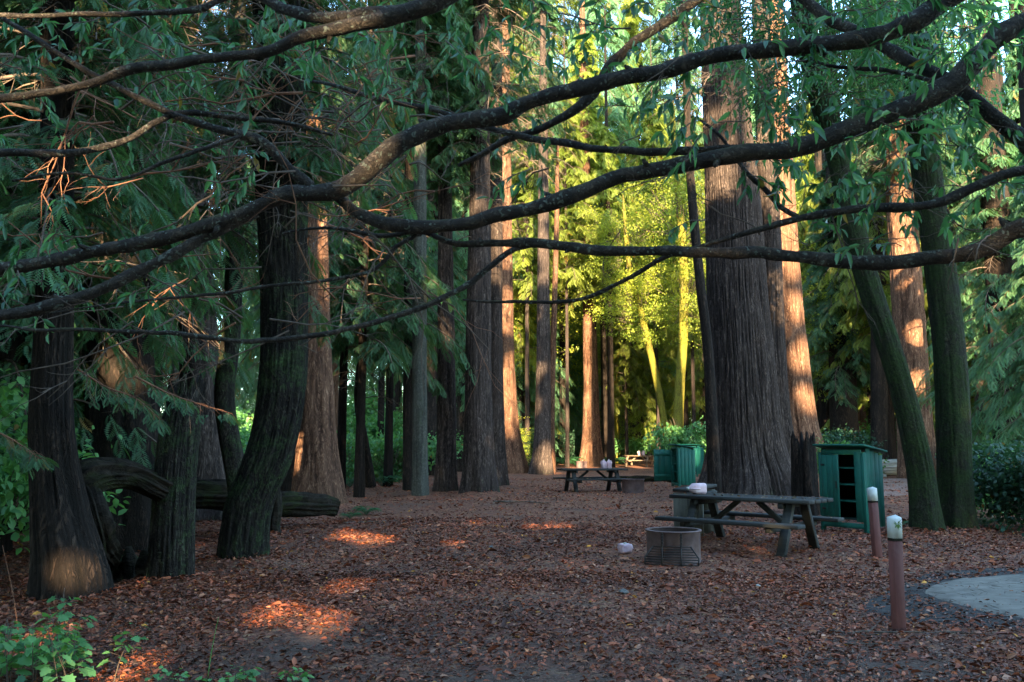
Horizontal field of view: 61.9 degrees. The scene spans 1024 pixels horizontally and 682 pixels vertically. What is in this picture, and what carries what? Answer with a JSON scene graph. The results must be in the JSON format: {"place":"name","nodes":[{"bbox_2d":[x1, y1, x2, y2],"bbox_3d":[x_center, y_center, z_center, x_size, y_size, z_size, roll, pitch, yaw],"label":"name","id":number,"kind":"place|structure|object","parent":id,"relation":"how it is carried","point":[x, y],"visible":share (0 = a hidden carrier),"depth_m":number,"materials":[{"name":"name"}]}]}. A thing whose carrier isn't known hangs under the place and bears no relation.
{"place":"outdoors","nodes":[
{"label":"outdoors","id":0,"kind":"place"},
{"bbox_2d":[339,0,415,156],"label":"redwood bough","id":1,"kind":"object","parent":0,"point":[407,123],"visible":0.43,"depth_m":9.31,"materials":[{"name":"green plant"}]},
{"bbox_2d":[0,462,1023,681],"bbox_3d":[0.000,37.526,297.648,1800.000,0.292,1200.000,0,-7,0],"label":"ground","id":2,"kind":"structure","parent":0,"point":[638,468],"depth_m":8.93,"materials":[{"name":"brown soil"}]},
{"bbox_2d":[0,612,74,681],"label":"young plant","id":3,"kind":"object","parent":2,"relation":"on","point":[11,645],"visible":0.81,"depth_m":5.74,"materials":[{"name":"green plant"}]},
{"bbox_2d":[0,368,83,519],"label":"bush","id":4,"kind":"object","parent":2,"relation":"on","point":[6,405],"visible":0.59,"depth_m":10.39,"materials":[{"name":"green plant"}]},
{"bbox_2d":[0,624,85,681],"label":"young plant","id":5,"kind":"object","parent":2,"relation":"on","point":[25,642],"visible":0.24,"depth_m":6.02,"materials":[{"name":"green plant"}]},
{"bbox_2d":[0,422,130,555],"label":"bush","id":6,"kind":"object","parent":2,"relation":"on","point":[10,509],"visible":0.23,"depth_m":10.46,"materials":[{"name":"green plant"}]},
{"bbox_2d":[15,588,140,681],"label":"young plant","id":7,"kind":"object","parent":2,"relation":"on","point":[67,662],"visible":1,"depth_m":5.71,"materials":[{"name":"green plant"}]},
{"bbox_2d":[0,1,159,555],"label":"redwood tree","id":8,"kind":"object","parent":2,"relation":"on","point":[7,356],"visible":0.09,"depth_m":12.67,"materials":[{"name":"green plant"}]},
{"bbox_2d":[0,0,233,601],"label":"redwood tree","id":9,"kind":"object","parent":2,"relation":"on","point":[67,552],"visible":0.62,"depth_m":8.56,"materials":[{"name":"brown plant"}]},
{"bbox_2d":[0,432,58,479],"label":"redwood bough","id":10,"kind":"object","parent":9,"relation":"attached to","point":[29,458],"visible":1,"depth_m":7.64,"materials":[{"name":"green plant"}]},
{"bbox_2d":[77,368,170,435],"bbox_3d":[-3.751,0.588,8.216,1.127,0.682,0.487,-3,-7,22],"label":"redwood bough","id":11,"kind":"object","parent":9,"relation":"attached to","point":[142,403],"visible":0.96,"depth_m":8.14,"materials":[{"name":"green plant"}]},
{"bbox_2d":[134,376,241,427],"bbox_3d":[-3.128,0.599,8.365,1.138,0.527,0.461,-2,-7,20],"label":"redwood bough","id":12,"kind":"object","parent":9,"relation":"attached to","point":[177,399],"visible":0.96,"depth_m":8.28,"materials":[{"name":"green plant"}]},
{"bbox_2d":[241,13,349,104],"bbox_3d":[-2.546,-3.303,9.917,1.494,1.337,0.465,-2,-7,15],"label":"redwood bough","id":13,"kind":"object","parent":9,"relation":"attached to","point":[323,63],"visible":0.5,"depth_m":9.87,"materials":[{"name":"green plant"}]},
{"bbox_2d":[21,0,224,401],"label":"redwood tree","id":14,"kind":"object","parent":2,"relation":"on","point":[160,383],"depth_m":15.73,"materials":[{"name":"green plant"}]},
{"bbox_2d":[80,457,172,582],"bbox_3d":[-4.396,2.205,9.737,1.065,1.771,2.391,2,-7,-15],"label":"dead log","id":15,"kind":"object","parent":2,"relation":"on","point":[101,475],"visible":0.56,"depth_m":9.09,"materials":[{"name":"brown wood"}]},
{"bbox_2d":[121,546,137,581],"bbox_3d":[-4.415,2.671,9.873,0.257,0.570,0.315,0,-7,0],"label":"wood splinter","id":16,"kind":"object","parent":2,"relation":"on","point":[129,558],"visible":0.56,"depth_m":9.88,"materials":[{"name":"black wood"}]},
{"bbox_2d":[75,3,257,412],"bbox_3d":[-8.085,-12.914,20.348,5.681,34.300,4.828,2,-7,-14],"label":"redwood tree","id":17,"kind":"object","parent":2,"relation":"on","point":[245,315],"visible":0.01,"depth_m":19.26,"materials":[{"name":"green plant"}]},
{"bbox_2d":[0,0,341,552],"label":"redwood tree","id":18,"kind":"object","parent":2,"relation":"on","point":[134,528],"visible":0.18,"depth_m":13.10,"materials":[{"name":"green plant"}]},
{"bbox_2d":[145,372,205,578],"bbox_3d":[-3.819,1.682,9.668,0.593,2.665,0.554,6,-9,-43],"label":"broken snag","id":19,"kind":"object","parent":2,"relation":"on","point":[171,548],"visible":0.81,"depth_m":9.51,"materials":[{"name":"brown wood"}]},
{"bbox_2d":[195,665,262,681],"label":"young plant","id":20,"kind":"object","parent":2,"relation":"on","point":[252,674],"visible":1,"depth_m":5.67,"materials":[{"name":"green plant"}]},
{"bbox_2d":[159,0,311,520],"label":"redwood tree","id":21,"kind":"object","parent":2,"relation":"on","point":[210,465],"visible":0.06,"depth_m":17.20,"materials":[{"name":"brown plant"}]},
{"bbox_2d":[156,0,326,492],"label":"slim tree","id":22,"kind":"object","parent":2,"relation":"on","point":[231,448],"visible":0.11,"depth_m":14.91,"materials":[{"name":"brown plant"}]},
{"bbox_2d":[235,187,259,421],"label":"redwood tree","id":23,"kind":"object","parent":2,"relation":"on","point":[250,369],"visible":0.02,"depth_m":59.14,"materials":[{"name":"green plant"}]},
{"bbox_2d":[108,0,419,558],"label":"mossy tree","id":24,"kind":"object","parent":2,"relation":"on","point":[261,475],"visible":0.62,"depth_m":11.88,"materials":[{"name":"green plant"}]},
{"bbox_2d":[196,479,340,516],"bbox_3d":[-4.766,2.924,15.986,3.282,0.881,0.738,4,-8,-31],"label":"fallen log","id":25,"kind":"object","parent":2,"relation":"on","point":[212,494],"visible":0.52,"depth_m":16.04,"materials":[{"name":"brown wood"}]},
{"bbox_2d":[270,490,282,533],"bbox_3d":[-4.251,3.010,15.283,0.281,1.107,0.266,0,-7,0],"label":"broken stub","id":26,"kind":"object","parent":2,"relation":"on","point":[276,516],"visible":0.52,"depth_m":15.20,"materials":[{"name":"brown wood"}]},
{"bbox_2d":[241,221,359,490],"bbox_3d":[-7.197,-11.541,31.517,4.759,34.300,4.402,-6,-9,40],"label":"redwood tree","id":27,"kind":"object","parent":2,"relation":"on","point":[286,484],"depth_m":29.21,"materials":[{"name":"green plant"}]},
{"bbox_2d":[221,0,413,503],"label":"redwood tree","id":28,"kind":"object","parent":2,"relation":"on","point":[317,467],"visible":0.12,"depth_m":21.64,"materials":[{"name":"brown plant"}]},
{"bbox_2d":[254,1,401,429],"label":"redwood tree","id":29,"kind":"object","parent":2,"relation":"on","point":[335,365],"depth_m":41.87,"materials":[{"name":"brown plant"}]},
{"bbox_2d":[236,35,437,488],"bbox_3d":[-6.242,-11.398,32.905,6.905,34.300,7.728,-6,-9,41],"label":"redwood tree","id":30,"kind":"object","parent":2,"relation":"on","point":[342,417],"visible":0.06,"depth_m":30.88,"materials":[{"name":"green plant"}]},
{"bbox_2d":[336,430,378,483],"bbox_3d":[-7.313,4.993,35.701,3.035,2.573,3.682,-1,-7,7],"label":"shrub","id":31,"kind":"object","parent":2,"relation":"on","point":[350,448],"visible":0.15,"depth_m":36.03,"materials":[{"name":"green plant"}]},
{"bbox_2d":[252,0,476,497],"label":"redwood tree","id":32,"kind":"object","parent":2,"relation":"on","point":[394,347],"visible":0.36,"depth_m":26.83,"materials":[{"name":"green plant"}]},
{"bbox_2d":[333,227,401,487],"bbox_3d":[-5.435,0.308,29.918,3.442,10.250,3.149,3,-7,-21],"label":"tree","id":33,"kind":"object","parent":2,"relation":"on","point":[370,481],"visible":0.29,"depth_m":29.64,"materials":[{"name":"green plant"}]},
{"bbox_2d":[346,406,402,441],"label":"shrub","id":34,"kind":"object","parent":2,"relation":"on","point":[371,419],"visible":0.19,"depth_m":44.40,"materials":[{"name":"green plant"}]},
{"bbox_2d":[349,429,435,481],"bbox_3d":[-5.235,5.048,37.037,3.927,2.745,3.237,1,-7,-8],"label":"shrub","id":35,"kind":"object","parent":2,"relation":"on","point":[397,456],"visible":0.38,"depth_m":36.87,"materials":[{"name":"green plant"}]},
{"bbox_2d":[355,29,437,474],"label":"redwood tree","id":36,"kind":"object","parent":2,"relation":"on","point":[381,389],"visible":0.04,"depth_m":43.85,"materials":[{"name":"brown plant"}]},
{"bbox_2d":[333,93,460,486],"bbox_3d":[-4.515,-11.209,34.286,5.078,34.300,5.536,1,-7,-10],"label":"redwood tree","id":37,"kind":"object","parent":2,"relation":"on","point":[388,459],"visible":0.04,"depth_m":32.80,"materials":[{"name":"green plant"}]},
{"bbox_2d":[372,0,462,490],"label":"slim tree","id":38,"kind":"object","parent":2,"relation":"on","point":[407,438],"visible":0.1,"depth_m":28.38,"materials":[{"name":"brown plant"}]},
{"bbox_2d":[359,0,494,495],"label":"slim tree","id":39,"kind":"object","parent":2,"relation":"on","point":[420,482],"visible":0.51,"depth_m":27.02,"materials":[{"name":"brown plant"}]},
{"bbox_2d":[398,81,467,474],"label":"redwood tree","id":40,"kind":"object","parent":2,"relation":"on","point":[432,402],"visible":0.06,"depth_m":44.82,"materials":[{"name":"brown plant"}]},
{"bbox_2d":[371,0,526,491],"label":"redwood tree","id":41,"kind":"object","parent":2,"relation":"on","point":[445,476],"visible":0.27,"depth_m":28.91,"materials":[{"name":"brown plant"}]},
{"bbox_2d":[451,43,470,471],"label":"redwood tree","id":42,"kind":"object","parent":2,"relation":"on","point":[460,386],"visible":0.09,"depth_m":51.54,"materials":[{"name":"brown plant"}]},
{"bbox_2d":[398,0,575,493],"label":"redwood tree","id":43,"kind":"object","parent":2,"relation":"on","point":[479,471],"visible":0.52,"depth_m":28.04,"materials":[{"name":"brown plant"}]},
{"bbox_2d":[0,478,1023,681],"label":"fallen leaves","id":44,"kind":"object","parent":2,"relation":"on","point":[412,579],"depth_m":8.30,"materials":[{"name":"brown plant"}]},
{"bbox_2d":[0,0,1023,448],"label":"overhanging tree","id":45,"kind":"object","parent":2,"relation":"on","point":[944,86],"visible":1,"depth_m":4.21,"materials":[{"name":"green plant"}]},
{"bbox_2d":[462,0,565,485],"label":"redwood tree","id":46,"kind":"object","parent":2,"relation":"on","point":[497,373],"visible":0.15,"depth_m":32.07,"materials":[{"name":"brown plant"}]},
{"bbox_2d":[489,0,551,473],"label":"redwood tree","id":47,"kind":"object","parent":2,"relation":"on","point":[517,463],"visible":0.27,"depth_m":47.95,"materials":[{"name":"brown plant"}]},
{"bbox_2d":[511,173,536,370],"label":"redwood tree","id":48,"kind":"object","parent":2,"relation":"on","point":[521,336],"visible":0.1,"depth_m":61.80,"materials":[{"name":"green plant"}]},
{"bbox_2d":[511,29,568,465],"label":"redwood tree","id":49,"kind":"object","parent":2,"relation":"on","point":[528,194],"visible":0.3,"depth_m":56.60,"materials":[{"name":"green plant"}]},
{"bbox_2d":[513,82,575,456],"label":"redwood tree","id":50,"kind":"object","parent":2,"relation":"on","point":[520,391],"visible":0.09,"depth_m":64.98,"materials":[{"name":"green plant"}]},
{"bbox_2d":[504,0,598,474],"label":"redwood tree","id":51,"kind":"object","parent":2,"relation":"on","point":[541,462],"visible":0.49,"depth_m":47.35,"materials":[{"name":"brown plant"}]},
{"bbox_2d":[550,128,558,473],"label":"slim tree","id":52,"kind":"object","parent":2,"relation":"on","point":[554,297],"visible":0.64,"depth_m":48.37,"materials":[{"name":"brown plant"}]},
{"bbox_2d":[513,45,598,367],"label":"redwood tree","id":53,"kind":"object","parent":2,"relation":"on","point":[562,318],"visible":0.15,"depth_m":65.24,"materials":[{"name":"green plant"}]},
{"bbox_2d":[530,258,600,462],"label":"redwood tree","id":54,"kind":"object","parent":2,"relation":"on","point":[578,417],"visible":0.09,"depth_m":75.21,"materials":[{"name":"green plant"}]},
{"bbox_2d":[555,430,581,457],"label":"shrub","id":55,"kind":"object","parent":2,"relation":"on","point":[574,440],"visible":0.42,"depth_m":68.51,"materials":[{"name":"green plant"}]},
{"bbox_2d":[534,0,605,463],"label":"redwood tree","id":56,"kind":"object","parent":2,"relation":"on","point":[572,5],"visible":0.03,"depth_m":73.60,"materials":[{"name":"brown plant"}]},
{"bbox_2d":[519,0,621,466],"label":"redwood tree","id":57,"kind":"object","parent":2,"relation":"on","point":[570,173],"visible":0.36,"depth_m":58.91,"materials":[{"name":"green plant"}]},
{"bbox_2d":[551,0,626,466],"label":"redwood tree","id":58,"kind":"object","parent":2,"relation":"on","point":[591,452],"visible":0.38,"depth_m":62.11,"materials":[{"name":"brown plant"}]},
{"bbox_2d":[553,468,633,491],"bbox_3d":[2.781,4.819,29.434,2.340,0.828,1.780,2,-7,-14],"label":"picnic table","id":59,"kind":"object","parent":2,"relation":"on","point":[575,480],"visible":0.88,"depth_m":29.29,"materials":[{"name":"brown wood"}]},
{"bbox_2d":[559,0,646,457],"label":"redwood tree","id":60,"kind":"object","parent":2,"relation":"on","point":[615,113],"visible":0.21,"depth_m":67.84,"materials":[{"name":"green plant"}]},
{"bbox_2d":[562,5,653,466],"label":"redwood tree","id":61,"kind":"object","parent":2,"relation":"on","point":[604,163],"visible":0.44,"depth_m":60.60,"materials":[{"name":"green plant"}]},
{"bbox_2d":[563,163,670,463],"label":"maple tree","id":62,"kind":"object","parent":2,"relation":"on","point":[617,425],"visible":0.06,"depth_m":71.67,"materials":[{"name":"green plant"}]},
{"bbox_2d":[582,86,662,464],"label":"redwood tree","id":63,"kind":"object","parent":2,"relation":"on","point":[623,350],"visible":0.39,"depth_m":67.39,"materials":[{"name":"green plant"}]},
{"bbox_2d":[597,2,664,461],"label":"redwood tree","id":64,"kind":"object","parent":2,"relation":"on","point":[633,426],"visible":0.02,"depth_m":77.09,"materials":[{"name":"green plant"}]},
{"bbox_2d":[573,182,693,431],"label":"maple tree","id":65,"kind":"object","parent":2,"relation":"on","point":[641,318],"visible":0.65,"depth_m":55.42,"materials":[{"name":"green plant"}]},
{"bbox_2d":[602,0,674,461],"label":"redwood tree","id":66,"kind":"object","parent":2,"relation":"on","point":[633,22],"visible":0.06,"depth_m":77.18,"materials":[{"name":"green plant"}]},
{"bbox_2d":[600,89,705,440],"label":"maple tree","id":67,"kind":"object","parent":2,"relation":"on","point":[682,312],"visible":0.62,"depth_m":52.40,"materials":[{"name":"green plant"}]},
{"bbox_2d":[604,20,705,460],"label":"redwood tree","id":68,"kind":"object","parent":2,"relation":"on","point":[649,129],"visible":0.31,"depth_m":63.49,"materials":[{"name":"green plant"}]},
{"bbox_2d":[622,292,690,442],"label":"redwood tree","id":69,"kind":"object","parent":2,"relation":"on","point":[670,375],"visible":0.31,"depth_m":69.41,"materials":[{"name":"green plant"}]},
{"bbox_2d":[636,0,704,435],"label":"redwood tree","id":70,"kind":"object","parent":2,"relation":"on","point":[672,35],"visible":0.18,"depth_m":68.64,"materials":[{"name":"green plant"}]},
{"bbox_2d":[644,527,701,565],"bbox_3d":[2.214,2.833,11.710,0.770,0.480,0.908,-2,-7,14],"label":"fire ring","id":71,"kind":"object","parent":2,"relation":"on","point":[673,545],"visible":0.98,"depth_m":11.45,"materials":[{"name":"metal"}]},
{"bbox_2d":[643,416,705,452],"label":"shrub","id":72,"kind":"object","parent":2,"relation":"on","point":[666,438],"visible":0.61,"depth_m":47.69,"materials":[{"name":"green plant"}]},
{"bbox_2d":[654,444,697,486],"bbox_3d":[6.093,4.667,31.839,1.404,1.632,1.040,1,-7,-6],"label":"storage cabinet","id":73,"kind":"object","parent":2,"relation":"on","point":[675,464],"visible":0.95,"depth_m":31.97,"materials":[{"name":"green paint"}]},
{"bbox_2d":[652,174,705,438],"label":"maple tree","id":74,"kind":"object","parent":2,"relation":"on","point":[691,336],"visible":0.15,"depth_m":58.36,"materials":[{"name":"green plant"}]},
{"bbox_2d":[662,74,705,436],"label":"redwood tree","id":75,"kind":"object","parent":2,"relation":"on","point":[699,399],"visible":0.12,"depth_m":65.88,"materials":[{"name":"green plant"}]},
{"bbox_2d":[673,484,716,535],"bbox_3d":[3.141,2.921,14.543,0.535,0.930,1.037,-5,-8,33],"label":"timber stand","id":76,"kind":"object","parent":2,"relation":"on","point":[680,507],"visible":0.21,"depth_m":14.23,"materials":[{"name":"grey wood"}]},
{"bbox_2d":[682,0,721,492],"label":"slim tree","id":77,"kind":"object","parent":2,"relation":"on","point":[713,454],"visible":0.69,"depth_m":24.56,"materials":[{"name":"brown plant"}]},
{"bbox_2d":[647,0,809,495],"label":"redwood tree","id":78,"kind":"object","parent":2,"relation":"on","point":[755,459],"visible":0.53,"depth_m":26.13,"materials":[{"name":"brown plant"}]},
{"bbox_2d":[655,493,843,556],"bbox_3d":[3.640,2.803,13.108,2.340,0.830,1.780,-6,-9,42],"label":"picnic table","id":79,"kind":"object","parent":2,"relation":"on","point":[783,526],"visible":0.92,"depth_m":12.86,"materials":[{"name":"grey wood"}]},
{"bbox_2d":[751,0,793,458],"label":"redwood tree","id":80,"kind":"object","parent":2,"relation":"on","point":[774,270],"visible":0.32,"depth_m":27.69,"materials":[{"name":"brown plant"}]},
{"bbox_2d":[770,0,823,485],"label":"redwood tree","id":81,"kind":"object","parent":2,"relation":"on","point":[802,405],"visible":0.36,"depth_m":31.25,"materials":[{"name":"brown plant"}]},
{"bbox_2d":[639,0,958,530],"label":"mossy tree","id":82,"kind":"object","parent":2,"relation":"on","point":[925,510],"visible":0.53,"depth_m":15.50,"materials":[{"name":"green plant"}]},
{"bbox_2d":[791,431,820,515],"bbox_3d":[5.936,2.893,17.273,0.682,2.169,0.658,0,-7,0],"label":"stump","id":83,"kind":"object","parent":2,"relation":"on","point":[804,475],"visible":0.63,"depth_m":17.14,"materials":[{"name":"brown wood"}]},
{"bbox_2d":[797,23,829,433],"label":"redwood tree","id":84,"kind":"object","parent":2,"relation":"on","point":[823,412],"visible":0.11,"depth_m":58.72,"materials":[{"name":"green plant"}]},
{"bbox_2d":[793,93,867,421],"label":"redwood tree","id":85,"kind":"object","parent":2,"relation":"on","point":[806,165],"visible":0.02,"depth_m":65.84,"materials":[{"name":"green plant"}]},
{"bbox_2d":[798,152,869,401],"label":"redwood tree","id":86,"kind":"object","parent":2,"relation":"on","point":[810,328],"visible":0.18,"depth_m":48.90,"materials":[{"name":"green plant"}]},
{"bbox_2d":[802,0,869,437],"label":"redwood tree","id":87,"kind":"object","parent":2,"relation":"on","point":[843,384],"visible":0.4,"depth_m":47.55,"materials":[{"name":"green plant"}]},
{"bbox_2d":[812,444,886,532],"bbox_3d":[6.293,2.737,15.866,0.880,1.632,1.040,5,-9,-38],"label":"storage cabinet","id":88,"kind":"object","parent":2,"relation":"on","point":[846,482],"visible":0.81,"depth_m":15.70,"materials":[{"name":"green paint"}]},
{"bbox_2d":[821,423,888,459],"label":"shrub","id":89,"kind":"object","parent":2,"relation":"on","point":[848,436],"visible":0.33,"depth_m":41.01,"materials":[{"name":"green plant"}]},
{"bbox_2d":[817,6,924,475],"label":"redwood tree","id":90,"kind":"object","parent":2,"relation":"on","point":[879,404],"visible":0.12,"depth_m":43.85,"materials":[{"name":"green plant"}]},
{"bbox_2d":[867,487,882,557],"bbox_3d":[5.200,2.692,12.219,0.104,1.190,0.104,0,-8,-10],"label":"marker post","id":91,"kind":"object","parent":2,"relation":"on","point":[874,520],"visible":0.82,"depth_m":12.20,"materials":[{"name":"brown wood"}]},
{"bbox_2d":[821,136,932,458],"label":"redwood tree","id":92,"kind":"object","parent":2,"relation":"on","point":[864,340],"visible":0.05,"depth_m":45.68,"materials":[{"name":"green plant"}]},
{"bbox_2d":[757,0,1023,528],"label":"mossy tree","id":93,"kind":"object","parent":2,"relation":"on","point":[954,460],"visible":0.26,"depth_m":16.23,"materials":[{"name":"green plant"}]},
{"bbox_2d":[887,515,905,630],"bbox_3d":[3.390,2.142,7.509,0.098,1.200,0.100,2,-7,-10],"label":"marker post","id":94,"kind":"object","parent":2,"relation":"on","point":[896,568],"visible":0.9,"depth_m":7.50,"materials":[{"name":"brown wood"}]},
{"bbox_2d":[817,0,977,478],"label":"redwood tree","id":95,"kind":"object","parent":2,"relation":"on","point":[907,302],"visible":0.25,"depth_m":40.02,"materials":[{"name":"brown plant"}]},
{"bbox_2d":[922,21,991,457],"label":"redwood tree","id":96,"kind":"object","parent":2,"relation":"on","point":[954,206],"visible":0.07,"depth_m":42.22,"materials":[{"name":"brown plant"}]},
{"bbox_2d":[916,0,1023,453],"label":"redwood tree","id":97,"kind":"object","parent":2,"relation":"on","point":[995,274],"visible":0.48,"depth_m":34.22,"materials":[{"name":"green plant"}]},
{"bbox_2d":[935,431,1023,521],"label":"bush","id":98,"kind":"object","parent":2,"relation":"on","point":[986,454],"visible":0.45,"depth_m":16.86,"materials":[{"name":"green plant"}]},
{"bbox_2d":[968,0,1023,452],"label":"redwood tree","id":99,"kind":"object","parent":2,"relation":"on","point":[1005,347],"visible":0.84,"depth_m":28.60,"materials":[{"name":"green plant"}]},
{"bbox_2d":[971,0,1022,439],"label":"redwood tree","id":100,"kind":"object","parent":2,"relation":"on","point":[1008,96],"visible":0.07,"depth_m":41.72,"materials":[{"name":"green plant"}]},
{"bbox_2d":[974,445,1023,536],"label":"bush","id":101,"kind":"object","parent":2,"relation":"on","point":[1005,506],"visible":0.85,"depth_m":16.27,"materials":[{"name":"green plant"}]},
{"bbox_2d":[163,0,1008,409],"label":"sky","id":102,"kind":"structure","parent":0,"point":[998,4],"materials":[{"name":"white"}]},
{"bbox_2d":[883,478,907,495],"bbox_3d":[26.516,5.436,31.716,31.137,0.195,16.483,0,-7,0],"label":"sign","id":103,"kind":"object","parent":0,"point":[897,486],"depth_m":32.19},
{"bbox_2d":[862,568,1023,629],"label":"bare soil","id":104,"kind":"structure","parent":0,"point":[887,608],"depth_m":8.51,"materials":[{"name":"soil"}]},
{"bbox_2d":[925,574,1023,617],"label":"pavement","id":105,"kind":"structure","parent":0,"point":[1010,603],"depth_m":9.00,"materials":[{"name":"concrete"}]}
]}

